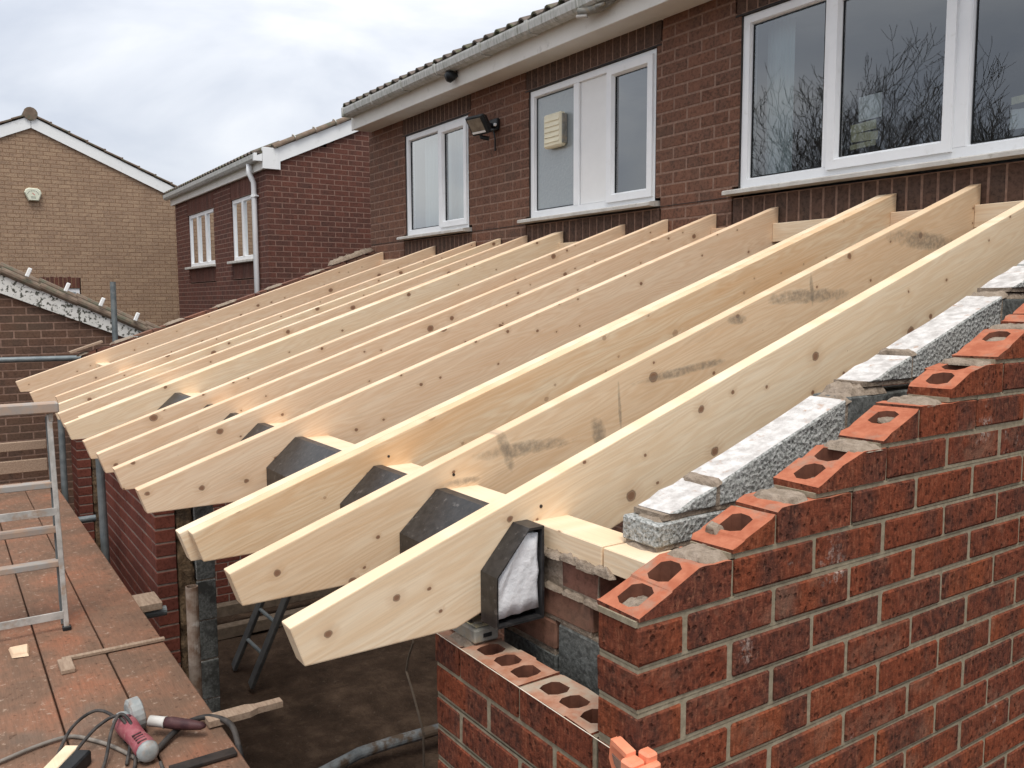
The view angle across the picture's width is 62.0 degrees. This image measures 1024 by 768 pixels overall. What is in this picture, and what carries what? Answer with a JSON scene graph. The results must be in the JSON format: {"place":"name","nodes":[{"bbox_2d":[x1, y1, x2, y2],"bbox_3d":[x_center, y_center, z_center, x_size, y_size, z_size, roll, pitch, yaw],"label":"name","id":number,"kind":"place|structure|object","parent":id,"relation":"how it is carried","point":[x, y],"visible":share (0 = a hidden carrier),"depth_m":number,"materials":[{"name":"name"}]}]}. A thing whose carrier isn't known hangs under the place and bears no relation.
{"place":"outdoors","nodes":[
{"label":"outdoors","id":0,"kind":"place"},
{"bbox_2d":[57,657,75,674],"bbox_3d":[-1.771,1.119,3.384,0.050,0.017,0.130,-4,7,-34],"label":"wood block","id":1,"kind":"object","parent":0,"point":[66,665],"depth_m":3.37,"materials":[{"name":"beige wood"}]},
{"bbox_2d":[78,515,95,522],"bbox_3d":[-3.380,0.976,5.709,1.070,0.048,0.048,-4,7,-34],"label":"scaffold tube","id":2,"kind":"object","parent":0,"point":[87,519],"visible":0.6,"depth_m":5.96,"materials":[{"name":"grey metal"}]},
{"bbox_2d":[0,482,159,767],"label":"scaffold board","id":3,"kind":"object","parent":2,"relation":"on","point":[91,683],"visible":0.65,"depth_m":3.56,"materials":[{"name":"brown wood"}]},
{"bbox_2d":[0,458,47,474],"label":"end board","id":4,"kind":"object","parent":3,"relation":"on","point":[23,466],"visible":1,"depth_m":6.87,"materials":[{"name":"brown wood"}]},
{"bbox_2d":[0,439,46,452],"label":"end board","id":5,"kind":"object","parent":4,"relation":"on","point":[22,445],"visible":1,"depth_m":6.86,"materials":[{"name":"brown wood"}]},
{"bbox_2d":[0,401,71,630],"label":"work trestle","id":6,"kind":"object","parent":3,"relation":"on","point":[48,408],"visible":1,"depth_m":3.72,"materials":[{"name":"metal"}]},
{"bbox_2d":[34,605,166,640],"bbox_3d":[-2.150,1.147,3.905,1.070,0.048,0.048,-4,7,-34],"label":"scaffold tube","id":7,"kind":"object","parent":3,"relation":"attached to","point":[157,613],"visible":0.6,"depth_m":4.16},
{"bbox_2d":[0,527,66,767],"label":"scaffold board","id":8,"kind":"object","parent":7,"relation":"on","point":[29,716],"visible":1,"depth_m":3.15,"materials":[{"name":"brown wood"}]},
{"bbox_2d":[8,644,28,657],"bbox_3d":[-2.042,1.106,3.534,0.075,0.016,0.125,-4,7,-34],"label":"wood chip","id":9,"kind":"object","parent":8,"relation":"on","point":[19,651],"visible":1,"depth_m":3.52,"materials":[{"name":"beige wood"}]},
{"bbox_2d":[44,745,90,767],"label":"hand brush","id":10,"kind":"object","parent":8,"relation":"on","point":[66,756],"visible":1,"depth_m":2.64,"materials":[{"name":"beige wood"}]},
{"bbox_2d":[0,734,141,763],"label":"power cable","id":11,"kind":"object","parent":8,"relation":"on","point":[90,739],"visible":0.86,"depth_m":2.77,"materials":[{"name":"rubber"}]},
{"bbox_2d":[21,479,249,767],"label":"scaffold board","id":12,"kind":"object","parent":7,"relation":"on","point":[154,678],"visible":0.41,"depth_m":3.57,"materials":[{"name":"brown wood"}]},
{"bbox_2d":[61,636,164,659],"bbox_3d":[-1.657,1.104,3.552,0.392,0.012,0.024,-4,7,-33],"label":"batten","id":13,"kind":"object","parent":12,"relation":"on","point":[115,648],"visible":0.98,"depth_m":3.55,"materials":[{"name":"beige wood"}]},
{"bbox_2d":[132,591,162,612],"bbox_3d":[-1.813,1.075,4.182,0.145,0.035,0.190,-4,7,-34],"label":"board scrap","id":14,"kind":"object","parent":12,"relation":"on","point":[148,601],"visible":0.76,"depth_m":4.15,"materials":[{"name":"beige wood"}]},
{"bbox_2d":[158,714,244,758],"bbox_3d":[-1.033,1.207,2.838,0.310,0.120,0.239,-1,6,-11],"label":"power cable","id":15,"kind":"object","parent":12,"relation":"on","point":[163,743],"visible":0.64,"depth_m":2.83,"materials":[{"name":"black rubber"}]},
{"bbox_2d":[169,747,236,767],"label":"iron strap","id":16,"kind":"object","parent":12,"relation":"on","point":[210,758],"visible":1,"depth_m":2.68,"materials":[{"name":"metal"}]},
{"bbox_2d":[204,697,282,727],"bbox_3d":[-0.937,1.149,2.987,0.260,0.022,0.065,-4,7,-34],"label":"wooden stake","id":17,"kind":"object","parent":12,"relation":"on","point":[240,712],"visible":1,"depth_m":2.97,"materials":[{"name":"brown wood"}]},
{"bbox_2d":[74,714,130,765],"bbox_3d":[-1.319,1.143,2.718,0.202,0.091,0.186,-2,6,-16],"label":"power cable","id":18,"kind":"object","parent":3,"relation":"on","point":[93,730],"visible":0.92,"depth_m":2.75,"materials":[{"name":"grey rubber"}]},
{"bbox_2d":[56,709,164,767],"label":"power cable","id":19,"kind":"object","parent":3,"relation":"on","point":[70,729],"visible":0.77,"depth_m":2.80,"materials":[{"name":"black rubber"}]},
{"bbox_2d":[101,712,136,767],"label":"power cable","id":20,"kind":"object","parent":3,"relation":"on","point":[125,716],"visible":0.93,"depth_m":2.72,"materials":[{"name":"grey rubber"}]},
{"bbox_2d":[112,696,205,761],"bbox_3d":[-1.212,1.129,2.816,0.314,0.115,0.238,3,6,30],"label":"angle grinder","id":21,"kind":"object","parent":3,"relation":"on","point":[139,741],"visible":0.95,"depth_m":2.82,"materials":[{"name":"red plastic"}]},
{"bbox_2d":[0,0,558,185],"label":"sky","id":22,"kind":"structure","parent":0,"point":[178,90],"materials":[{"name":"white"}]},
{"bbox_2d":[217,585,438,767],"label":"trench floor","id":23,"kind":"structure","parent":0,"point":[329,711],"depth_m":6.10,"materials":[{"name":"soil"}]},
{"bbox_2d":[71,439,100,549],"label":"brick pier","id":24,"kind":"structure","parent":23,"relation":"on","point":[84,481],"depth_m":6.96,"materials":[{"name":"brick"}]},
{"bbox_2d":[105,472,220,712],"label":"brick pier","id":25,"kind":"structure","parent":23,"relation":"on","point":[147,552],"depth_m":4.64,"materials":[{"name":"brick"}]},
{"bbox_3d":[-0.900,0.423,3.286,0.270,0.050,3.090,-4,7,-34],"label":"lintel","id":26,"kind":"object","parent":25,"relation":"attached to","visible":0},
{"bbox_2d":[156,393,190,410],"bbox_3d":[-1.672,0.187,4.305,0.135,0.230,0.592,-4,7,-34],"label":"eaves tray","id":27,"kind":"object","parent":26,"relation":"on","point":[174,398],"visible":0.15,"depth_m":4.47,"materials":[{"name":"black plastic"}]},
{"bbox_2d":[224,413,238,419],"bbox_3d":[-1.170,0.257,3.570,0.135,0.230,0.327,-4,7,-34],"label":"eaves tray","id":28,"kind":"object","parent":26,"relation":"on","point":[230,415],"visible":0.15,"depth_m":3.69,"materials":[{"name":"black plastic"}]},
{"bbox_2d":[241,423,273,440],"bbox_3d":[-0.944,0.288,3.238,0.135,0.230,0.372,-4,7,-34],"label":"eaves tray","id":29,"kind":"object","parent":26,"relation":"on","point":[258,428],"visible":0.15,"depth_m":3.35,"materials":[{"name":"black plastic"}]},
{"bbox_2d":[266,436,341,485],"bbox_3d":[-0.654,0.328,2.813,0.135,0.230,0.556,-4,7,-34],"label":"eaves tray","id":30,"kind":"object","parent":26,"relation":"on","point":[296,454],"visible":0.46,"depth_m":2.91,"materials":[{"name":"black plastic"}]},
{"bbox_2d":[340,465,406,508],"bbox_3d":[-0.349,0.370,2.366,0.135,0.230,0.327,-4,7,-34],"label":"eaves tray","id":31,"kind":"object","parent":26,"relation":"on","point":[375,478],"visible":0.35,"depth_m":2.44,"materials":[{"name":"black plastic"}]},
{"bbox_2d":[400,488,488,622],"bbox_3d":[-0.132,0.401,2.048,0.135,0.230,0.339,-4,7,-34],"label":"eaves tray","id":32,"kind":"object","parent":26,"relation":"on","point":[440,509],"visible":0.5,"depth_m":2.10,"materials":[{"name":"black plastic"}]},
{"bbox_2d":[71,248,374,603],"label":"gable wall","id":33,"kind":"structure","parent":23,"relation":"on","point":[224,592],"depth_m":7.86,"materials":[{"name":"brick"}]},
{"bbox_2d":[68,340,102,353],"bbox_3d":[-3.549,-0.308,7.092,0.255,0.100,0.090,-4,7,-34],"label":"slate offcut","id":34,"kind":"object","parent":33,"relation":"on","point":[86,346],"visible":1,"depth_m":7.06,"materials":[{"name":"brown wood"}]},
{"bbox_2d":[231,596,290,688],"bbox_3d":[-1.746,1.536,6.285,0.900,1.357,0.360,1,6,8],"label":"ladder","id":35,"kind":"object","parent":23,"relation":"on","point":[276,620],"visible":0.44,"depth_m":6.22,"materials":[{"name":"grey metal"}]},
{"bbox_2d":[217,606,307,640],"bbox_3d":[-2.280,2.092,7.354,1.500,0.100,0.100,-4,7,-34],"label":"timber length","id":36,"kind":"object","parent":23,"relation":"on","point":[232,629],"visible":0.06,"depth_m":7.29,"materials":[{"name":"brown wood"}]},
{"bbox_2d":[216,587,336,617],"bbox_3d":[-2.296,1.965,7.634,1.500,0.100,0.100,-4,7,-34],"label":"timber length","id":37,"kind":"object","parent":23,"relation":"on","point":[230,608],"visible":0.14,"depth_m":7.57,"materials":[{"name":"brown wood"}]},
{"bbox_2d":[319,723,437,767],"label":"drain pipe","id":38,"kind":"object","parent":23,"relation":"on","point":[371,749],"visible":0.66,"depth_m":5.25,"materials":[{"name":"grey plastic"}]},
{"bbox_2d":[435,303,1023,767],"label":"gable wall","id":39,"kind":"structure","parent":23,"relation":"on","point":[851,595],"depth_m":1.71,"materials":[{"name":"red brick"}]},
{"bbox_2d":[452,614,497,643],"bbox_3d":[-0.125,0.537,1.966,0.064,0.036,0.254,-4,7,-34],"label":"spirit level","id":40,"kind":"object","parent":39,"relation":"on","point":[477,630],"visible":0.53,"depth_m":1.87,"materials":[{"name":"grey metal"}]},
{"bbox_2d":[472,618,482,623],"bbox_3d":[-0.076,0.526,1.892,0.024,0.001,0.028,-4,7,-34],"label":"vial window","id":41,"kind":"structure","parent":40,"relation":"in","point":[477,620],"depth_m":1.89,"materials":[{"name":"plastic"}]},
{"bbox_2d":[436,633,609,747],"bbox_3d":[0.001,0.585,1.665,0.004,0.003,0.642,-4,7,-34],"label":"string line","id":42,"kind":"object","parent":39,"relation":"attached to","point":[529,694],"visible":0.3,"depth_m":1.61,"materials":[{"name":"white fabric"}]},
{"bbox_2d":[609,736,660,767],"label":"line block","id":43,"kind":"object","parent":39,"relation":"attached to","point":[622,752],"depth_m":1.36,"materials":[{"name":"orange plastic"}]},
{"bbox_2d":[623,260,1023,552],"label":"block wall","id":44,"kind":"structure","parent":23,"relation":"on","point":[679,513],"depth_m":1.93,"materials":[{"name":"concrete"}]},
{"bbox_2d":[96,362,625,565],"bbox_3d":[-1.577,0.095,4.367,0.100,0.048,6.398,-4,7,-34],"label":"wall plate","id":45,"kind":"object","parent":44,"relation":"on","point":[587,541],"depth_m":1.84,"materials":[{"name":"beige wood"}]},
{"bbox_2d":[16,252,383,391],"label":"rafter","id":46,"kind":"object","parent":45,"relation":"on","point":[109,355],"visible":0.56,"depth_m":7.34,"materials":[{"name":"beige wood"}]},
{"bbox_2d":[29,246,435,402],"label":"rafter","id":47,"kind":"object","parent":45,"relation":"on","point":[48,393],"visible":0.39,"depth_m":6.46,"materials":[{"name":"beige wood"}]},
{"bbox_2d":[55,241,475,402],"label":"rafter","id":48,"kind":"object","parent":45,"relation":"on","point":[94,385],"visible":0.38,"depth_m":5.93,"materials":[{"name":"beige wood"}]},
{"bbox_2d":[55,238,500,419],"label":"rafter","id":49,"kind":"object","parent":45,"relation":"on","point":[147,374],"visible":0.39,"depth_m":5.61,"materials":[{"name":"beige wood"}]},
{"bbox_2d":[57,235,526,427],"bbox_3d":[-1.167,-0.380,5.513,3.318,0.195,0.047,-26,18,-30],"label":"rafter","id":50,"kind":"object","parent":45,"relation":"on","point":[70,414],"visible":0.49,"depth_m":5.28,"materials":[{"name":"beige wood"}]},
{"bbox_2d":[64,231,562,439],"bbox_3d":[-0.931,-0.343,5.152,3.338,0.195,0.047,-26,18,-30],"label":"rafter","id":51,"kind":"object","parent":45,"relation":"on","point":[123,412],"visible":0.56,"depth_m":4.93,"materials":[{"name":"beige wood"}]},
{"bbox_2d":[78,232,556,417],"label":"rafter","id":52,"kind":"object","parent":45,"relation":"on","point":[304,329],"visible":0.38,"depth_m":4.99,"materials":[{"name":"beige wood"}]},
{"bbox_2d":[82,224,624,458],"bbox_3d":[-0.569,-0.292,4.620,3.338,0.195,0.047,-26,18,-30],"label":"rafter","id":53,"kind":"object","parent":45,"relation":"on","point":[94,444],"visible":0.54,"depth_m":4.36,"materials":[{"name":"beige wood"}]},
{"bbox_2d":[96,219,667,472],"bbox_3d":[-0.355,-0.263,4.307,3.338,0.195,0.047,-26,18,-30],"label":"rafter","id":54,"kind":"object","parent":45,"relation":"on","point":[109,458],"visible":0.56,"depth_m":4.03,"materials":[{"name":"beige wood"}]},
{"bbox_2d":[112,214,715,489],"bbox_3d":[-0.142,-0.233,3.994,3.338,0.195,0.047,-26,18,-30],"label":"rafter","id":55,"kind":"object","parent":45,"relation":"on","point":[134,473],"visible":0.56,"depth_m":3.72,"materials":[{"name":"beige wood"}]},
{"bbox_2d":[135,207,778,512],"bbox_3d":[0.097,-0.200,3.644,3.338,0.195,0.047,-26,18,-30],"label":"rafter","id":56,"kind":"object","parent":45,"relation":"on","point":[234,472],"visible":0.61,"depth_m":3.42,"materials":[{"name":"beige wood"}]},
{"bbox_2d":[188,193,895,561],"bbox_3d":[0.471,-0.151,3.106,3.326,0.195,0.048,-26,18,-30],"label":"rafter","id":57,"kind":"object","parent":45,"relation":"on","point":[278,513],"visible":0.68,"depth_m":2.79,"materials":[{"name":"wood"}]},
{"bbox_2d":[224,184,980,605],"bbox_3d":[0.680,-0.119,2.790,3.338,0.195,0.048,-26,18,-30],"label":"rafter","id":58,"kind":"object","parent":45,"relation":"on","point":[352,542],"visible":0.7,"depth_m":2.47,"materials":[{"name":"wood"}]},
{"bbox_2d":[282,201,1023,665],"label":"rafter","id":59,"kind":"object","parent":45,"relation":"on","point":[430,585],"visible":0.97,"depth_m":2.09,"materials":[{"name":"wood"}]},
{"bbox_2d":[405,639,424,767],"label":"hanging cable","id":60,"kind":"object","parent":59,"relation":"hanging from","point":[416,705],"visible":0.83,"depth_m":3.38,"materials":[{"name":"black rubber"}]},
{"bbox_2d":[481,520,543,629],"bbox_3d":[0.001,0.407,1.832,0.122,0.204,0.064,-4,7,-34],"label":"eaves tray","id":61,"kind":"object","parent":59,"relation":"attached to","point":[499,559],"visible":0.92,"depth_m":1.82,"materials":[{"name":"black plastic"}]},
{"bbox_2d":[498,531,538,619],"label":"polystyrene block","id":62,"kind":"structure","parent":61,"relation":"in","point":[517,587],"depth_m":1.82,"materials":[{"name":"white plastic"}]},
{"bbox_2d":[341,0,1023,640],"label":"brick house","id":63,"kind":"structure","parent":0,"point":[685,112],"depth_m":5.43,"materials":[{"name":"brick"}]},
{"bbox_2d":[379,259,395,264],"bbox_3d":[-0.991,-1.115,7.885,0.047,0.095,0.990,-4,7,-34],"label":"noggin","id":64,"kind":"object","parent":63,"relation":"attached to","point":[381,262],"visible":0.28,"depth_m":8.18,"materials":[{"name":"beige wood"}]},
{"bbox_2d":[397,112,471,239],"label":"window","id":65,"kind":"structure","parent":63,"relation":"in","point":[437,155],"depth_m":7.51,"materials":[{"name":"white plastic"}]},
{"bbox_2d":[444,70,457,82],"bbox_3d":[-0.473,-2.391,6.580,0.100,0.127,0.090,-4,7,-34],"label":"fascia lamp","id":66,"kind":"object","parent":63,"relation":"attached to","point":[450,76],"visible":0.89,"depth_m":6.55,"materials":[{"name":"black plastic"}]},
{"bbox_2d":[465,113,499,150],"bbox_3d":[-0.197,-1.909,6.470,0.268,0.241,0.181,-6,8,-44],"label":"floodlight","id":67,"kind":"object","parent":63,"relation":"attached to","point":[480,125],"visible":1,"depth_m":6.41,"materials":[{"name":"black metal"}]},
{"bbox_2d":[544,111,566,149],"bbox_3d":[0.299,-1.776,5.963,0.060,0.232,0.209,-4,7,-34],"label":"extractor vent","id":68,"kind":"object","parent":63,"relation":"attached to","point":[555,130],"visible":1,"depth_m":5.92,"materials":[{"name":"beige plastic"}]},
{"bbox_2d":[558,241,578,249],"bbox_3d":[0.508,-0.907,5.688,0.047,0.095,0.596,-4,7,-34],"label":"noggin","id":69,"kind":"object","parent":63,"relation":"attached to","point":[561,245],"visible":0.18,"depth_m":5.87,"materials":[{"name":"beige wood"}]},
{"bbox_2d":[517,43,661,223],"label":"window","id":70,"kind":"structure","parent":63,"relation":"in","point":[606,163],"depth_m":5.81,"materials":[{"name":"white plastic"}]},
{"bbox_2d":[576,0,615,18],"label":"security light","id":71,"kind":"object","parent":63,"relation":"attached to","point":[583,12],"visible":1,"depth_m":5.12,"materials":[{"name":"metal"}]},
{"bbox_2d":[711,227,725,233],"bbox_3d":[1.235,-0.806,4.621,0.047,0.095,0.376,-4,7,-34],"label":"noggin","id":72,"kind":"object","parent":63,"relation":"attached to","point":[714,230],"visible":0.18,"depth_m":4.73,"materials":[{"name":"beige wood"}]},
{"bbox_2d":[772,218,828,241],"bbox_3d":[1.525,-0.763,4.196,0.047,0.095,0.560,-4,7,-34],"label":"noggin","id":73,"kind":"object","parent":63,"relation":"attached to","point":[783,231],"visible":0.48,"depth_m":4.32,"materials":[{"name":"beige wood"}]},
{"bbox_2d":[850,140,875,149],"bbox_3d":[1.676,-1.143,4.072,0.004,0.024,0.135,-4,4,-34],"label":"paper note","id":74,"kind":"object","parent":63,"relation":"attached to","point":[863,144],"visible":1,"depth_m":4.07,"materials":[{"name":"paper"}]},
{"bbox_2d":[851,119,875,133],"bbox_3d":[1.676,-1.227,4.064,0.004,0.043,0.135,-4,3,-34],"label":"paper note","id":75,"kind":"object","parent":63,"relation":"attached to","point":[863,126],"visible":1,"depth_m":4.06,"materials":[{"name":"paper"}]},
{"bbox_2d":[851,130,877,142],"bbox_3d":[1.680,-1.180,4.063,0.004,0.040,0.142,-4,8,-34],"label":"paper note","id":76,"kind":"object","parent":63,"relation":"attached to","point":[865,136],"visible":1,"depth_m":4.06,"materials":[{"name":"paper"}]},
{"bbox_2d":[859,92,881,120],"bbox_3d":[1.694,-1.311,4.029,0.004,0.113,0.120,-4,5,-34],"label":"paper note","id":77,"kind":"object","parent":63,"relation":"attached to","point":[870,106],"visible":1,"depth_m":4.03,"materials":[{"name":"white paper"}]},
{"bbox_2d":[722,0,1023,196],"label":"window","id":78,"kind":"structure","parent":63,"relation":"in","point":[947,73],"depth_m":4.96,"materials":[{"name":"white plastic"}]},
{"bbox_2d":[890,209,921,225],"bbox_3d":[1.830,-0.720,3.749,0.047,0.095,0.331,-4,7,-34],"label":"noggin","id":79,"kind":"object","parent":63,"relation":"attached to","point":[895,217],"visible":0.22,"depth_m":3.83,"materials":[{"name":"beige wood"}]},
{"bbox_2d":[974,200,1023,227],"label":"noggin","id":80,"kind":"object","parent":63,"relation":"attached to","point":[984,213],"visible":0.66,"depth_m":3.51,"materials":[{"name":"beige wood"}]},
{"bbox_2d":[1009,108,1023,129],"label":"paper note","id":81,"kind":"object","parent":63,"relation":"attached to","point":[1016,118],"visible":1,"depth_m":3.49,"materials":[{"name":"white paper"}]},
{"bbox_2d":[1011,94,1023,104],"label":"paper note","id":82,"kind":"object","parent":63,"relation":"attached to","point":[1017,99],"visible":1,"depth_m":3.49,"materials":[{"name":"white paper"}]},
{"label":"ground","id":83,"kind":"structure","parent":0,"visible":0},
{"bbox_2d":[57,419,68,503],"bbox_3d":[-3.595,1.125,6.875,0.048,2.150,0.048,-4,7,-34],"label":"scaffold tube","id":84,"kind":"object","parent":83,"relation":"on","point":[63,461],"depth_m":6.81,"materials":[{"name":"grey metal"}]},
{"bbox_2d":[0,262,160,614],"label":"garage","id":85,"kind":"structure","parent":83,"relation":"on","point":[40,317],"depth_m":7.71,"materials":[{"name":"brown brick"}]},
{"bbox_2d":[0,107,179,327],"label":"brick house","id":86,"kind":"structure","parent":83,"relation":"on","point":[93,222],"depth_m":15.79,"materials":[{"name":"brown brick"}]},
{"bbox_2d":[24,188,41,200],"bbox_3d":[-8.573,-3.392,15.243,0.273,0.227,0.078,-4,7,-34],"label":"alarm box","id":87,"kind":"object","parent":86,"relation":"attached to","point":[32,194],"visible":1,"depth_m":15.21,"materials":[{"name":"white plastic"}]},
{"bbox_2d":[68,288,79,293],"bbox_3d":[-8.310,-1.158,15.745,0.615,1.210,0.075,-4,7,-34],"label":"window","id":88,"kind":"structure","parent":86,"relation":"in","point":[74,290],"depth_m":15.79,"materials":[{"name":"white plastic"}]},
{"bbox_2d":[95,459,109,562],"bbox_3d":[-2.536,1.305,5.344,0.048,2.081,0.109,-6,8,-43],"label":"scaffold tube","id":89,"kind":"object","parent":83,"relation":"on","point":[102,509],"depth_m":5.29,"materials":[{"name":"grey metal"}]},
{"bbox_2d":[110,282,117,341],"bbox_3d":[-3.542,0.602,7.699,0.071,3.030,0.048,3,6,29],"label":"scaffold tube","id":90,"kind":"object","parent":83,"relation":"on","point":[113,311],"visible":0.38,"depth_m":7.56,"materials":[{"name":"grey metal"}]},
{"bbox_2d":[0,355,80,362],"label":"scaffold tube","id":91,"kind":"object","parent":90,"relation":"attached to","point":[37,359],"depth_m":7.25,"materials":[{"name":"grey metal"}]},
{"bbox_2d":[185,584,202,697],"bbox_3d":[-1.278,1.663,3.492,0.048,1.715,0.048,-4,7,-34],"label":"scaffold tube","id":92,"kind":"object","parent":83,"relation":"on","point":[193,634],"visible":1,"depth_m":3.41,"materials":[{"name":"grey metal"}]},
{"bbox_2d":[163,117,370,318],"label":"brick house","id":93,"kind":"structure","parent":83,"relation":"on","point":[293,206],"depth_m":11.70,"materials":[{"name":"red brick"}]},
{"bbox_2d":[185,208,215,269],"bbox_3d":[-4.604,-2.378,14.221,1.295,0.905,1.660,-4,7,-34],"label":"window","id":94,"kind":"structure","parent":93,"relation":"in","point":[202,242],"depth_m":13.95,"materials":[{"name":"white plastic"}]},
{"bbox_2d":[227,195,252,263],"bbox_3d":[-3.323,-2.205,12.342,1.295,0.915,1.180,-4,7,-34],"label":"window","id":95,"kind":"structure","parent":93,"relation":"in","point":[242,207],"depth_m":12.07,"materials":[{"name":"white plastic"}]},
{"bbox_2d":[504,544,625,694],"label":"leaf wall","id":96,"kind":"structure","parent":83,"relation":"on","point":[562,636],"depth_m":1.80,"materials":[{"name":"brick"}]},
{"bbox_2d":[604,543,670,578],"bbox_3d":[0.273,0.354,1.655,0.100,0.048,0.176,-4,7,-34],"label":"wall plate","id":97,"kind":"object","parent":96,"relation":"on","point":[624,560],"depth_m":1.66,"materials":[{"name":"beige wood"}]}
]}

